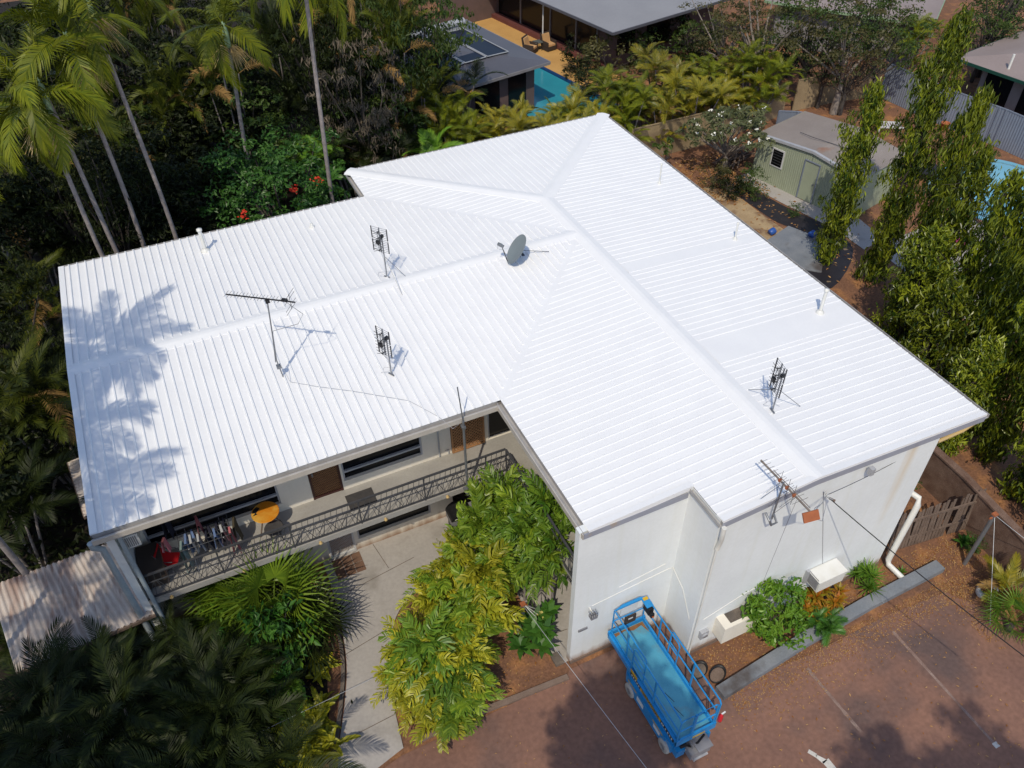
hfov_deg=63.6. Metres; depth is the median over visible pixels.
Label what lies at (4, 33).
dense tree
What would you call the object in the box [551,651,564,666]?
drain box
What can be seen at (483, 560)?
fishtail palm
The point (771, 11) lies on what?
leafy tree
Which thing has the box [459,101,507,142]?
cane palm
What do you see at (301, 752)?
fern
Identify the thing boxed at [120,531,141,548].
air conditioner
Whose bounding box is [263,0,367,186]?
dense tree
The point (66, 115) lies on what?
dense tree
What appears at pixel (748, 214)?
sand strip
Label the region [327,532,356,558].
door
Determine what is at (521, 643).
broadleaf shrub
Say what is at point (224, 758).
cane palm
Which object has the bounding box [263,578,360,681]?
fan palm
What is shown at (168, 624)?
cane palm
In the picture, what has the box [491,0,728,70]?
neighbour house
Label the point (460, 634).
fishtail palm
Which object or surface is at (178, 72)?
dense tree
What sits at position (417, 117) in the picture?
dense tree
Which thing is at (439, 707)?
fishtail palm
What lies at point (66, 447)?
cane palm
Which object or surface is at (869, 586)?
dracaena
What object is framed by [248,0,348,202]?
tall palm
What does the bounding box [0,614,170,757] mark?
cane palm
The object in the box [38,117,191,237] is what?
dense tree
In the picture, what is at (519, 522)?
fishtail palm
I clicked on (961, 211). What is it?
mast tree
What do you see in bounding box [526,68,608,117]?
pool water
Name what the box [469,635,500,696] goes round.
fishtail palm
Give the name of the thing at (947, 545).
fallen leaves
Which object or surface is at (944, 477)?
boundary wall
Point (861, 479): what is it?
slack wire
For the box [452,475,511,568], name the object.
fishtail palm
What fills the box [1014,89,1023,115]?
window
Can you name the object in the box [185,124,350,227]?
flame tree
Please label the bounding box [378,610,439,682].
fishtail palm
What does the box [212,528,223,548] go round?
garment
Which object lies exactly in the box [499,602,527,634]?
dry shrub
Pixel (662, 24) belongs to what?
window
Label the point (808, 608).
croton
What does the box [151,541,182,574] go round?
red chair
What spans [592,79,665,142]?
cane palm
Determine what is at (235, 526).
garment
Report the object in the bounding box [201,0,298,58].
dense tree
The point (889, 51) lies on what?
leafy tree
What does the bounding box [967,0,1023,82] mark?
leafy tree
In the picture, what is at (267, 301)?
yagi aerial
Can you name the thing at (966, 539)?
broadleaf plant
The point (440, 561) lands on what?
fishtail palm
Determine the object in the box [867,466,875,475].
gable light
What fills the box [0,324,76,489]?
cane palm
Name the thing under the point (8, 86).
cane palm
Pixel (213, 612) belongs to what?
shiny bush
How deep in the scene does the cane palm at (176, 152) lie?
35.43 m
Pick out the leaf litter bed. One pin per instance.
(909, 594)
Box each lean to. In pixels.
[0,544,155,674]
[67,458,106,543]
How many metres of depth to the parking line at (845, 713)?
21.25 m
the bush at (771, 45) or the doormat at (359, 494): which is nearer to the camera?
the doormat at (359, 494)
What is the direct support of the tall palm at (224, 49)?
on the jungle floor
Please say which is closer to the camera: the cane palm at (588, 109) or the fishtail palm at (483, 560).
the fishtail palm at (483, 560)
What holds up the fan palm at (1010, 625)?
on the leaf litter bed
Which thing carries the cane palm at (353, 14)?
on the jungle floor
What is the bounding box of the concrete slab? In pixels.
[768,226,822,272]
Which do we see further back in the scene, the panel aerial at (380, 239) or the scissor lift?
the panel aerial at (380, 239)
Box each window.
[142,485,280,542]
[187,553,296,599]
[341,437,422,480]
[357,504,430,537]
[475,81,499,121]
[487,404,509,438]
[499,0,519,21]
[508,72,525,110]
[522,0,549,32]
[551,9,575,47]
[577,21,595,56]
[616,29,634,55]
[645,18,670,45]
[770,147,785,169]
[983,73,1013,107]
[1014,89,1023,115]
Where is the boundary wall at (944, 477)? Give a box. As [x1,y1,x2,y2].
[918,445,1023,590]
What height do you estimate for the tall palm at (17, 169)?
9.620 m
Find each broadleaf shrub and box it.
[506,604,559,659]
[517,597,561,645]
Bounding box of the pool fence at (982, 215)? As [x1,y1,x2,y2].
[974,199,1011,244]
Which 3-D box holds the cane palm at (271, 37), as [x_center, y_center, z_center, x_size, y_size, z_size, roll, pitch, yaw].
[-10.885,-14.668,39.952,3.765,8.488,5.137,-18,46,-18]
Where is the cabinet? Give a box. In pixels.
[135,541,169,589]
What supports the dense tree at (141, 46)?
on the jungle floor
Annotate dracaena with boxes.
[846,557,890,589]
[853,575,885,599]
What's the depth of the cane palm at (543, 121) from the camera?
38.91 m
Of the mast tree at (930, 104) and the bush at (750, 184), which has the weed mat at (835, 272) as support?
the bush at (750, 184)
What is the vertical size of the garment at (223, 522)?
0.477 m
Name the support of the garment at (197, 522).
hanging from the clothes airer
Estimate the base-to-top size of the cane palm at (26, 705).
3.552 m
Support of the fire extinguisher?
attached to the scissor lift
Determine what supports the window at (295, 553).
in the apartment building
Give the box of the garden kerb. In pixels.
[416,674,568,743]
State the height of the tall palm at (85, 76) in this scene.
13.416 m
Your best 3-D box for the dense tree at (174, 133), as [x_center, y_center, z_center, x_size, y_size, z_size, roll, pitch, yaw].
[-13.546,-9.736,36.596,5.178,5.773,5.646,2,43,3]
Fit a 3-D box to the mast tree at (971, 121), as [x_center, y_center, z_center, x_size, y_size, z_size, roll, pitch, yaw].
[15.568,-6.462,30.264,2.055,9.695,2.190,-10,44,-10]
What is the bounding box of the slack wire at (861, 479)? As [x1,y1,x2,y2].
[828,462,894,494]
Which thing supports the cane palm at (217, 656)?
on the jungle floor
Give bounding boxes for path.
[323,500,571,767]
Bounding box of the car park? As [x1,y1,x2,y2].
[385,592,1023,767]
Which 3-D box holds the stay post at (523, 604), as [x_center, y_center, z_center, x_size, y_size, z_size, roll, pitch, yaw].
[0.289,6.337,22.255,0.280,1.530,0.120,-18,46,-18]
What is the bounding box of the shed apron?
[736,172,873,248]
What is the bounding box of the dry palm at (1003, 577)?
[975,551,1023,619]
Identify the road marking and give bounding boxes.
[808,742,999,767]
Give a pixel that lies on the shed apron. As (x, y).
(862, 239)
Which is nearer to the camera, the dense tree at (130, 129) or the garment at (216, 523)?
the garment at (216, 523)
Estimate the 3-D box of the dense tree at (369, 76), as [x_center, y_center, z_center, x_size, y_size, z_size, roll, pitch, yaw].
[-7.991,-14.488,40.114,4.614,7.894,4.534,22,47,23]
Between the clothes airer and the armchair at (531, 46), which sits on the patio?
the armchair at (531, 46)
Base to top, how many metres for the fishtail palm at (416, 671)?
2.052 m
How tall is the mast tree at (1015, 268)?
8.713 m
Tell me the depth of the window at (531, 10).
54.68 m
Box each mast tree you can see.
[812,75,895,265]
[851,3,980,287]
[866,220,966,342]
[894,81,1000,297]
[898,272,986,376]
[901,137,1001,332]
[925,165,1023,352]
[933,328,1011,457]
[938,182,1023,381]
[958,233,1023,398]
[959,279,1023,439]
[969,338,1023,465]
[996,387,1023,505]
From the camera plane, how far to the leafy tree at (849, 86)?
44.57 m
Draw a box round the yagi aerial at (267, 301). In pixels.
[224,289,302,376]
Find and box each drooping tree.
[290,12,392,167]
[301,22,407,164]
[332,0,463,154]
[387,0,483,149]
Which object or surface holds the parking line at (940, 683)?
on the car park
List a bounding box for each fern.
[264,705,329,767]
[265,724,328,767]
[283,686,341,745]
[289,707,360,767]
[303,650,341,686]
[799,605,848,646]
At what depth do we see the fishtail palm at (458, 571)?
21.09 m
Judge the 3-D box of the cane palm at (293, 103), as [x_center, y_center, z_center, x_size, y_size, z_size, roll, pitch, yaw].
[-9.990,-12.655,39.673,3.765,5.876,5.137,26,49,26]
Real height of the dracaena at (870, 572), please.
1.016 m
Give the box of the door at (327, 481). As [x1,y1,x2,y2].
[307,465,343,499]
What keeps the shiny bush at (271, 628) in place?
on the jungle floor
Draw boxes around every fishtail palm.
[369,642,424,708]
[378,600,467,696]
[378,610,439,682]
[380,652,441,702]
[384,681,443,736]
[388,621,461,707]
[395,573,456,626]
[396,668,480,721]
[397,701,478,753]
[402,556,460,609]
[407,629,498,721]
[415,526,491,598]
[423,589,485,652]
[425,618,496,692]
[425,688,483,741]
[439,499,490,569]
[441,537,517,624]
[444,561,506,629]
[446,572,526,650]
[447,598,512,665]
[449,665,506,734]
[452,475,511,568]
[465,463,527,547]
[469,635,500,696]
[471,534,528,603]
[479,461,532,574]
[487,490,558,600]
[494,483,550,555]
[504,523,567,607]
[514,466,574,575]
[517,505,575,600]
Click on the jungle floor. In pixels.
(74, 516)
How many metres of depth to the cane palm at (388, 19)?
36.40 m
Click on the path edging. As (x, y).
(341, 701)
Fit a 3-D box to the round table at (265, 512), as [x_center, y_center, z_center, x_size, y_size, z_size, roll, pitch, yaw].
[-6.410,3.588,21.698,0.720,0.744,0.720,-18,46,-18]
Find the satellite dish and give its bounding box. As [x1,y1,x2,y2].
[497,234,548,263]
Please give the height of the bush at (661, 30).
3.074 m
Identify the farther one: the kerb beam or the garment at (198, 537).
the kerb beam
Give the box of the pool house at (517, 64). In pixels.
[382,19,550,135]
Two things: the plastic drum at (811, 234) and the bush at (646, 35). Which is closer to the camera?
the plastic drum at (811, 234)
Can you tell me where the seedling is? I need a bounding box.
[898,564,906,574]
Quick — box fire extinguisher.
[717,711,725,722]
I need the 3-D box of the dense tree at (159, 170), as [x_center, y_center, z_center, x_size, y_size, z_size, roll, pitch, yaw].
[-13.761,-6.220,31.956,5.618,6.911,5.151,-26,48,-25]
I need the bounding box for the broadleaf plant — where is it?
[953,534,979,552]
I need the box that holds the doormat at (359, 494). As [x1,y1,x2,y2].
[345,487,376,509]
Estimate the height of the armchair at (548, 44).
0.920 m
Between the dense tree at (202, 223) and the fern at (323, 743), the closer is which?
the fern at (323, 743)
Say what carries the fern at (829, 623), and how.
on the leaf litter bed
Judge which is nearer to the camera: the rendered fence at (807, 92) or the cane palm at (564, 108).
the cane palm at (564, 108)
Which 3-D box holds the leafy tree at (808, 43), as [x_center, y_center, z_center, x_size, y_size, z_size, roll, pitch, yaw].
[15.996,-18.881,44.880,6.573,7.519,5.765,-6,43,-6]
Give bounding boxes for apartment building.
[58,113,989,663]
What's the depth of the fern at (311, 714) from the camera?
20.57 m
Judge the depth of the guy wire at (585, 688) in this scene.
20.13 m
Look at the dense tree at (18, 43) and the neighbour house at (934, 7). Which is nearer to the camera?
the dense tree at (18, 43)
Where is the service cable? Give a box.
[830,499,1023,656]
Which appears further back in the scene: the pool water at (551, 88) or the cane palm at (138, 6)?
the pool water at (551, 88)
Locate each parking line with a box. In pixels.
[806,668,862,732]
[892,631,993,742]
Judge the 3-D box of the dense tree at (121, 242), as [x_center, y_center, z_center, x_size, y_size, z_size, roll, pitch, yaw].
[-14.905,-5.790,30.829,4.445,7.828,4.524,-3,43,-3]
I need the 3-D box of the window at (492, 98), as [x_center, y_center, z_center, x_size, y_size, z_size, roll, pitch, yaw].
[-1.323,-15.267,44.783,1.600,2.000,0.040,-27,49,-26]
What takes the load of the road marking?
on the car park
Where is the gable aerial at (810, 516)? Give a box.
[759,459,832,525]
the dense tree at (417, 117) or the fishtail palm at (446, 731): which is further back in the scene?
the dense tree at (417, 117)
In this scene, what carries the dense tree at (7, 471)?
on the jungle floor
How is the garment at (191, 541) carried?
hanging from the clothes airer
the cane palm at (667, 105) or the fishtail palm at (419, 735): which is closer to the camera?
the fishtail palm at (419, 735)
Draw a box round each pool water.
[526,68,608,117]
[962,162,1023,221]
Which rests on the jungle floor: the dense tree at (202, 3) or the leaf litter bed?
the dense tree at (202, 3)
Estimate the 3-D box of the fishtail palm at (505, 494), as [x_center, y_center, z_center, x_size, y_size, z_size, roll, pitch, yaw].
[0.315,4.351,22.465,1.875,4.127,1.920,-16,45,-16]
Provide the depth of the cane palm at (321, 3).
37.55 m
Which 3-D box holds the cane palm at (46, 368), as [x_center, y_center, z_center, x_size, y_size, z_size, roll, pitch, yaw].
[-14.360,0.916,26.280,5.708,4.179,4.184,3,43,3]
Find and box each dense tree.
[0,2,132,110]
[0,6,37,78]
[0,17,76,125]
[0,19,75,184]
[0,76,40,253]
[0,133,139,265]
[0,134,68,309]
[0,199,30,314]
[0,239,57,416]
[0,356,72,516]
[1,184,77,263]
[18,68,115,201]
[29,0,157,79]
[37,130,165,258]
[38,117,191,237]
[58,0,189,141]
[61,105,176,188]
[64,126,213,249]
[91,33,228,189]
[98,0,195,65]
[107,147,270,242]
[130,37,244,146]
[148,89,266,218]
[155,0,236,34]
[171,47,295,135]
[190,55,292,188]
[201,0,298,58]
[236,28,324,92]
[236,34,289,125]
[260,104,353,183]
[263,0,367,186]
[280,0,351,90]
[283,1,373,154]
[297,0,425,92]
[326,80,433,160]
[357,21,457,145]
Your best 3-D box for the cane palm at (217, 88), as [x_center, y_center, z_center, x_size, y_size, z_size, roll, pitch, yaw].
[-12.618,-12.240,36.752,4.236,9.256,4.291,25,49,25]
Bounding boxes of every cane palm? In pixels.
[0,82,65,255]
[0,105,93,254]
[0,152,91,301]
[0,248,65,369]
[0,296,65,410]
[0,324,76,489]
[0,348,77,453]
[0,417,76,531]
[0,439,84,574]
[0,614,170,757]
[0,621,121,767]
[0,622,79,676]
[0,636,180,767]
[28,196,108,266]
[36,625,283,767]
[56,93,155,173]
[67,606,195,691]
[93,189,192,254]
[104,656,365,767]
[106,0,195,133]
[123,43,212,208]
[125,120,221,225]
[126,616,296,767]
[145,599,217,688]
[159,0,279,199]
[241,0,327,161]
[254,53,341,139]
[281,0,356,152]
[293,120,391,199]
[337,0,416,160]
[339,0,440,158]
[343,87,435,164]
[363,88,441,143]
[378,49,468,153]
[414,88,494,147]
[420,56,507,140]
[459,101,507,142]
[472,92,540,140]
[496,103,581,132]
[535,95,587,120]
[546,82,625,127]
[583,63,657,127]
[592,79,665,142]
[610,78,676,127]
[630,41,708,112]
[636,84,693,145]
[651,64,745,115]
[665,51,728,114]
[694,66,757,112]
[703,48,767,100]
[707,66,775,115]
[721,37,806,117]
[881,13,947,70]
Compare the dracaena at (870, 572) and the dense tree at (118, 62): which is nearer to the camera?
the dracaena at (870, 572)
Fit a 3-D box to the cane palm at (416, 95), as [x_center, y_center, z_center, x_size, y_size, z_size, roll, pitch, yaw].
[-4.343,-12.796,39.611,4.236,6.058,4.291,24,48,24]
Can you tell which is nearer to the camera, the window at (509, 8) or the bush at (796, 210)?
the bush at (796, 210)
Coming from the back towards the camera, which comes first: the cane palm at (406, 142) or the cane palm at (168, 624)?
the cane palm at (406, 142)
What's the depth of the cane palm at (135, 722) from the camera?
17.69 m
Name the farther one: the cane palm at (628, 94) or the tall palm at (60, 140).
the cane palm at (628, 94)
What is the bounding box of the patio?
[440,18,623,94]
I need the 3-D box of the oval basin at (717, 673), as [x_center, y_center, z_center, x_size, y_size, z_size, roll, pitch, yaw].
[5.405,7.649,21.739,0.400,0.110,0.600,29,50,28]
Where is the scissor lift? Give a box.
[607,596,721,761]
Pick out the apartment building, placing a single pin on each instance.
(626, 341)
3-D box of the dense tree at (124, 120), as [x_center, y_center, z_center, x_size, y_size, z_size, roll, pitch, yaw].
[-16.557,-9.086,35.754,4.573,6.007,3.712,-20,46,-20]
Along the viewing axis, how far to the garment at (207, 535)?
20.75 m
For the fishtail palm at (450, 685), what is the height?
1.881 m
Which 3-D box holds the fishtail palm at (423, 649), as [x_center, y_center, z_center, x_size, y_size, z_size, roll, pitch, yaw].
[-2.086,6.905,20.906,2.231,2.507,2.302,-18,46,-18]
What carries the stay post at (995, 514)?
on the leaf litter bed
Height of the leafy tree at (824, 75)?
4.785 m
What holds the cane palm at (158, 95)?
on the jungle floor
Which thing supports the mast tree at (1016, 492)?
on the ground
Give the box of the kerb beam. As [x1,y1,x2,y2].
[715,560,944,700]
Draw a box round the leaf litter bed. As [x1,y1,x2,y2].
[687,530,1023,691]
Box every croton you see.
[803,581,849,614]
[803,593,831,621]
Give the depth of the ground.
32.52 m
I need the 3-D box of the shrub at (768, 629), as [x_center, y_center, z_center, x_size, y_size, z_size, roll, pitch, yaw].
[6.855,6.121,21.838,2.794,2.373,2.345,-18,46,-18]
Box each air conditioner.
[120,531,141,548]
[802,558,847,592]
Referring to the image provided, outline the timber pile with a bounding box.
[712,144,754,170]
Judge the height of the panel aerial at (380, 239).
1.827 m
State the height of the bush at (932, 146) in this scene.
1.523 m
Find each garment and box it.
[161,521,175,539]
[161,537,171,552]
[179,541,194,573]
[184,533,194,552]
[188,534,198,553]
[190,529,201,548]
[194,515,208,541]
[196,534,206,551]
[204,528,215,551]
[206,524,218,543]
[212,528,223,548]
[214,521,225,543]
[219,524,229,543]
[221,518,231,537]
[228,526,241,553]
[232,516,243,539]
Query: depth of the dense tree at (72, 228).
30.47 m
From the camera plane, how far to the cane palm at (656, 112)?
43.89 m
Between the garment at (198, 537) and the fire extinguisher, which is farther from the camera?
the garment at (198, 537)
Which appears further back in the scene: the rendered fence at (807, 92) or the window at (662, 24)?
the window at (662, 24)
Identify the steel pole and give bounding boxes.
[457,387,469,495]
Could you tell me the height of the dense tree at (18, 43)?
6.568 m
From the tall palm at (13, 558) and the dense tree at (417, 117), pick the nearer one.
the tall palm at (13, 558)
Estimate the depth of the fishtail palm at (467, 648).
20.42 m
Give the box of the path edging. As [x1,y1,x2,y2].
[323,575,344,766]
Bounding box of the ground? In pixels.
[0,0,1023,767]
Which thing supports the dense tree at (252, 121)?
on the jungle floor
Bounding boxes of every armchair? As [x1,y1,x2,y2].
[521,34,537,52]
[540,30,556,50]
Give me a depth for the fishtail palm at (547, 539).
21.05 m
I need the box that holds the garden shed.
[752,111,904,218]
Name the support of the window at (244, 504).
in the apartment building
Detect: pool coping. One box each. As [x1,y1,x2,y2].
[540,67,618,104]
[928,159,1023,227]
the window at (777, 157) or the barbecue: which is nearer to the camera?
the barbecue
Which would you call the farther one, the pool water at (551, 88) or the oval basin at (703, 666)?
the pool water at (551, 88)
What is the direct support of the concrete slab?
on the ground
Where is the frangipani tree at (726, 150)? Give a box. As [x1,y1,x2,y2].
[674,103,775,174]
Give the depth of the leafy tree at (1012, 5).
50.02 m
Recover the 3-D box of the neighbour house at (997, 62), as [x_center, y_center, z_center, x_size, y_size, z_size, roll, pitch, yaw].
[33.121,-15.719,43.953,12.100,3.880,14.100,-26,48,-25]
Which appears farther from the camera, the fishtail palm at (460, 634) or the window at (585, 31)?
the window at (585, 31)
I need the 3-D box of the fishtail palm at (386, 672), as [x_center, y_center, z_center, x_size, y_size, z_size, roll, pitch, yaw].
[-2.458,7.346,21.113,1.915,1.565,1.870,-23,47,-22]
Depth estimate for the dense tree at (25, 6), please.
38.30 m
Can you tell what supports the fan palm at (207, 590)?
on the jungle floor
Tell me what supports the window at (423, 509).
in the apartment building
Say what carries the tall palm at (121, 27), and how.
on the jungle floor
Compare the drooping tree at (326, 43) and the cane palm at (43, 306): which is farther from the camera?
the drooping tree at (326, 43)
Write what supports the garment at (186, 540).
hanging from the clothes airer
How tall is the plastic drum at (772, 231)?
0.361 m
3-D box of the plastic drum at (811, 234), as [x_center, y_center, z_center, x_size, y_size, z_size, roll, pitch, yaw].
[13.470,-6.726,37.047,0.358,0.361,0.292,-18,46,-18]
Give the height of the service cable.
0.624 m
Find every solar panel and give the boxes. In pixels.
[404,40,463,68]
[426,36,485,63]
[444,28,508,57]
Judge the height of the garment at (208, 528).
0.530 m
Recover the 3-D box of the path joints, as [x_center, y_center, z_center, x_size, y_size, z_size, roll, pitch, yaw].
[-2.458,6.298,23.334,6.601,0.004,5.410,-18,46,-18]
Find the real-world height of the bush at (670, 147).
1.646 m
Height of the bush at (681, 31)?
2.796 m
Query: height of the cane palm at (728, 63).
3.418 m
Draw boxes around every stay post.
[518,601,527,614]
[962,511,998,565]
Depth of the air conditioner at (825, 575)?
22.23 m
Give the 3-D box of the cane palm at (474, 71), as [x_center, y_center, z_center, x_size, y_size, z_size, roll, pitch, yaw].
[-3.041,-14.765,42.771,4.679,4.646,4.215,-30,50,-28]
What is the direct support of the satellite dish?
on the apartment building
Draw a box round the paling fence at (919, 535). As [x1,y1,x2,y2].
[887,488,986,552]
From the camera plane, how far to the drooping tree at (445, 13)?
39.03 m
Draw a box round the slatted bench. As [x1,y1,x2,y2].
[879,121,903,130]
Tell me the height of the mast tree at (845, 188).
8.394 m
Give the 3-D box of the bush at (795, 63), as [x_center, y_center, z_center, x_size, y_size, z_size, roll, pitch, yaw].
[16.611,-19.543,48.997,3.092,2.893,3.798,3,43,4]
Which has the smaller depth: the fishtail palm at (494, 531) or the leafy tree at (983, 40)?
the fishtail palm at (494, 531)
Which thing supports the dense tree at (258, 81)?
on the jungle floor
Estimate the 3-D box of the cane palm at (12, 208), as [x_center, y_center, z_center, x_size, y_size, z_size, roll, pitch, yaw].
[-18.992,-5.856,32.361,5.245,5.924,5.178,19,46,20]
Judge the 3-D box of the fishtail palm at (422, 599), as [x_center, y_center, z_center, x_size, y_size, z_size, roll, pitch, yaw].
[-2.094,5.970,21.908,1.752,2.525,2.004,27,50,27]
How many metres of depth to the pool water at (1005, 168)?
41.21 m
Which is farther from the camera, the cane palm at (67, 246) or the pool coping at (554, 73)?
the pool coping at (554, 73)
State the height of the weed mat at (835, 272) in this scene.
0.001 m
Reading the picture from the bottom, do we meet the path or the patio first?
the path
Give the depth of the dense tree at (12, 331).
25.65 m
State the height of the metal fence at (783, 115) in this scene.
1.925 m
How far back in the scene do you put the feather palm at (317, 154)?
35.80 m
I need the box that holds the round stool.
[264,520,283,544]
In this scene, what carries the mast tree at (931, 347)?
on the ground
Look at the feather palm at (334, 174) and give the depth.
34.74 m
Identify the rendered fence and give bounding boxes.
[632,82,789,155]
[792,65,883,110]
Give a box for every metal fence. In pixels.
[776,110,801,123]
[882,63,1023,158]
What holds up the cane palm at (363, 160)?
on the jungle floor
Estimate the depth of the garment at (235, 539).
20.97 m
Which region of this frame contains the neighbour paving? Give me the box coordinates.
[890,220,1014,332]
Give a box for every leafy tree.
[677,0,769,77]
[705,0,834,90]
[762,0,877,78]
[784,0,925,114]
[797,23,864,108]
[820,36,888,115]
[835,0,941,64]
[847,0,936,87]
[962,0,1023,77]
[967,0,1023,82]
[978,0,1023,39]
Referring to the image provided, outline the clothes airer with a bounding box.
[175,513,232,571]
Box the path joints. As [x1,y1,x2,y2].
[337,545,566,733]
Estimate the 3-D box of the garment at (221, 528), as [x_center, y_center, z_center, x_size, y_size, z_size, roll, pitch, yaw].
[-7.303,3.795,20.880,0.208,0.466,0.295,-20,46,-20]
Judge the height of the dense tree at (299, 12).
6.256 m
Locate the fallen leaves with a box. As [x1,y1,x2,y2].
[307,111,1023,767]
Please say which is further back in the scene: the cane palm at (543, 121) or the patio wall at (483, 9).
the patio wall at (483, 9)
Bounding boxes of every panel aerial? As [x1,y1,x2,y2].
[370,225,404,293]
[374,325,393,375]
[748,358,799,413]
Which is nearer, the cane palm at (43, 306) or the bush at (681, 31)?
the cane palm at (43, 306)
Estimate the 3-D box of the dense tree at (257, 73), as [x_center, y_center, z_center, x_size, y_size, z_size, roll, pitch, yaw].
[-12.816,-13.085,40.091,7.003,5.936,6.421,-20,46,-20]
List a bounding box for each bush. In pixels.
[199,576,251,630]
[210,590,322,702]
[248,650,312,726]
[559,33,601,78]
[569,57,609,101]
[575,33,641,83]
[622,26,668,72]
[652,136,673,160]
[656,14,691,49]
[664,15,724,62]
[684,25,737,68]
[697,158,731,188]
[706,169,747,199]
[733,161,768,194]
[740,29,792,75]
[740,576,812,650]
[749,184,769,201]
[762,24,817,77]
[787,200,804,217]
[909,130,943,156]
[961,531,988,554]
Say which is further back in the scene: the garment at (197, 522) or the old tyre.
the old tyre
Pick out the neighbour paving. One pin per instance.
(894, 258)
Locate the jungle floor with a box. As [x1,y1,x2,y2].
[0,0,538,765]
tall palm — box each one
[0,0,149,246]
[0,1,126,253]
[0,36,113,256]
[0,102,53,346]
[0,537,28,575]
[29,0,178,239]
[158,0,290,218]
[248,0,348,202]
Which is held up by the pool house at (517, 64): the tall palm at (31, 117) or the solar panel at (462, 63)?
the solar panel at (462, 63)
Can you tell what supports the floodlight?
attached to the apartment building
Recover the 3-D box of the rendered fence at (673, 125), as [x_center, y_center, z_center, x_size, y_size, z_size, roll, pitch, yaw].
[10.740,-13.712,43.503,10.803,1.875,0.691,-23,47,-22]
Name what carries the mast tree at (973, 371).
on the ground
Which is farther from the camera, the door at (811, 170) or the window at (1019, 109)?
the window at (1019, 109)
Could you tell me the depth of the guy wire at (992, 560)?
22.75 m
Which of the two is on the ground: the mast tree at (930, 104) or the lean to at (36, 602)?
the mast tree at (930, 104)
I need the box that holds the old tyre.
[975,582,998,598]
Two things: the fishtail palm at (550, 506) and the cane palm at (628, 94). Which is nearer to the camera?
the fishtail palm at (550, 506)
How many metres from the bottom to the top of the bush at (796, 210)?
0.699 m
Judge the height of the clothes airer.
0.996 m
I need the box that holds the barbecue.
[445,499,471,527]
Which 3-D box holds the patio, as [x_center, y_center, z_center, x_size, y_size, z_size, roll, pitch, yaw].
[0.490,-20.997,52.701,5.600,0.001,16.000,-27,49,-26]
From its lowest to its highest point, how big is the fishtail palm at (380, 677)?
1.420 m
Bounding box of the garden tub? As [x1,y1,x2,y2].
[941,121,950,129]
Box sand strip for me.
[703,187,782,239]
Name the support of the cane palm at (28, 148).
on the jungle floor
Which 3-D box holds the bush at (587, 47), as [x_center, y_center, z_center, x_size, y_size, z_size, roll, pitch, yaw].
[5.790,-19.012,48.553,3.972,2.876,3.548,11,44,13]
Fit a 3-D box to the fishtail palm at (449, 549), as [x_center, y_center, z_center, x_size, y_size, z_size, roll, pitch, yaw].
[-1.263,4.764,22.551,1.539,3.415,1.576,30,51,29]
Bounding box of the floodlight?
[589,607,597,620]
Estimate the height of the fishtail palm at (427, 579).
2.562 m
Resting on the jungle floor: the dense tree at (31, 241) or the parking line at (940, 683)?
the dense tree at (31, 241)
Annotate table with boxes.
[251,501,281,536]
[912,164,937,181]
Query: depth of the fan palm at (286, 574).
21.31 m
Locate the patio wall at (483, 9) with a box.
[439,0,496,22]
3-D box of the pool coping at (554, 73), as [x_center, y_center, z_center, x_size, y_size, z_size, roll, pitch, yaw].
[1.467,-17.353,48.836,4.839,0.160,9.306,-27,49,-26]
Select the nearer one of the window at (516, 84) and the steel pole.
the steel pole
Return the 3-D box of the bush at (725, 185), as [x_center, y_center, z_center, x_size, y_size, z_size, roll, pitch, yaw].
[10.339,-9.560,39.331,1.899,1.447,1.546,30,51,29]
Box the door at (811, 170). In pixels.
[796,159,820,203]
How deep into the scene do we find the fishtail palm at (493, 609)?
21.02 m
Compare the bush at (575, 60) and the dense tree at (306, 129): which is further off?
the bush at (575, 60)
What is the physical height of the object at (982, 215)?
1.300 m
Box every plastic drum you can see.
[768,227,776,235]
[808,230,816,237]
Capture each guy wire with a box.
[263,606,520,730]
[524,607,645,766]
[990,518,994,618]
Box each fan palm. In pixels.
[174,566,282,644]
[196,539,350,661]
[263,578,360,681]
[978,581,1023,643]
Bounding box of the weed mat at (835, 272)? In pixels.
[724,181,852,287]
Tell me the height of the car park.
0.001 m
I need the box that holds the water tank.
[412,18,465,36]
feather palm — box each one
[279,131,343,174]
[298,164,345,206]
[401,126,463,155]
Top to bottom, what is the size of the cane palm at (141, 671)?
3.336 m
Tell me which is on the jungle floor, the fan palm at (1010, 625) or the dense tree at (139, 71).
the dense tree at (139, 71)
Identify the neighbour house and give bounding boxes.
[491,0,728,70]
[764,0,945,65]
[961,30,1023,115]
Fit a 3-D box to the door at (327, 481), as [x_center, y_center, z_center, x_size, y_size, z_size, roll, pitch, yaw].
[-5.064,2.275,22.090,0.850,2.100,0.160,-18,46,-18]
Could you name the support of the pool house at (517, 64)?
on the jungle floor
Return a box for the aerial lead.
[280,364,458,428]
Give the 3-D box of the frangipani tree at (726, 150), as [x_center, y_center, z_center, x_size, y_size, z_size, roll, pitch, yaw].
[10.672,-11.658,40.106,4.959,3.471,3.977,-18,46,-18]
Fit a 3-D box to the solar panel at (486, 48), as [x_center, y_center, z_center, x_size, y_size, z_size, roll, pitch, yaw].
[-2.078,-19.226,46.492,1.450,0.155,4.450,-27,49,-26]
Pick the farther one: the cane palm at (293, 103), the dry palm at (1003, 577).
the cane palm at (293, 103)
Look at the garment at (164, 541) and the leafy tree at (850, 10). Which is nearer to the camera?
the garment at (164, 541)

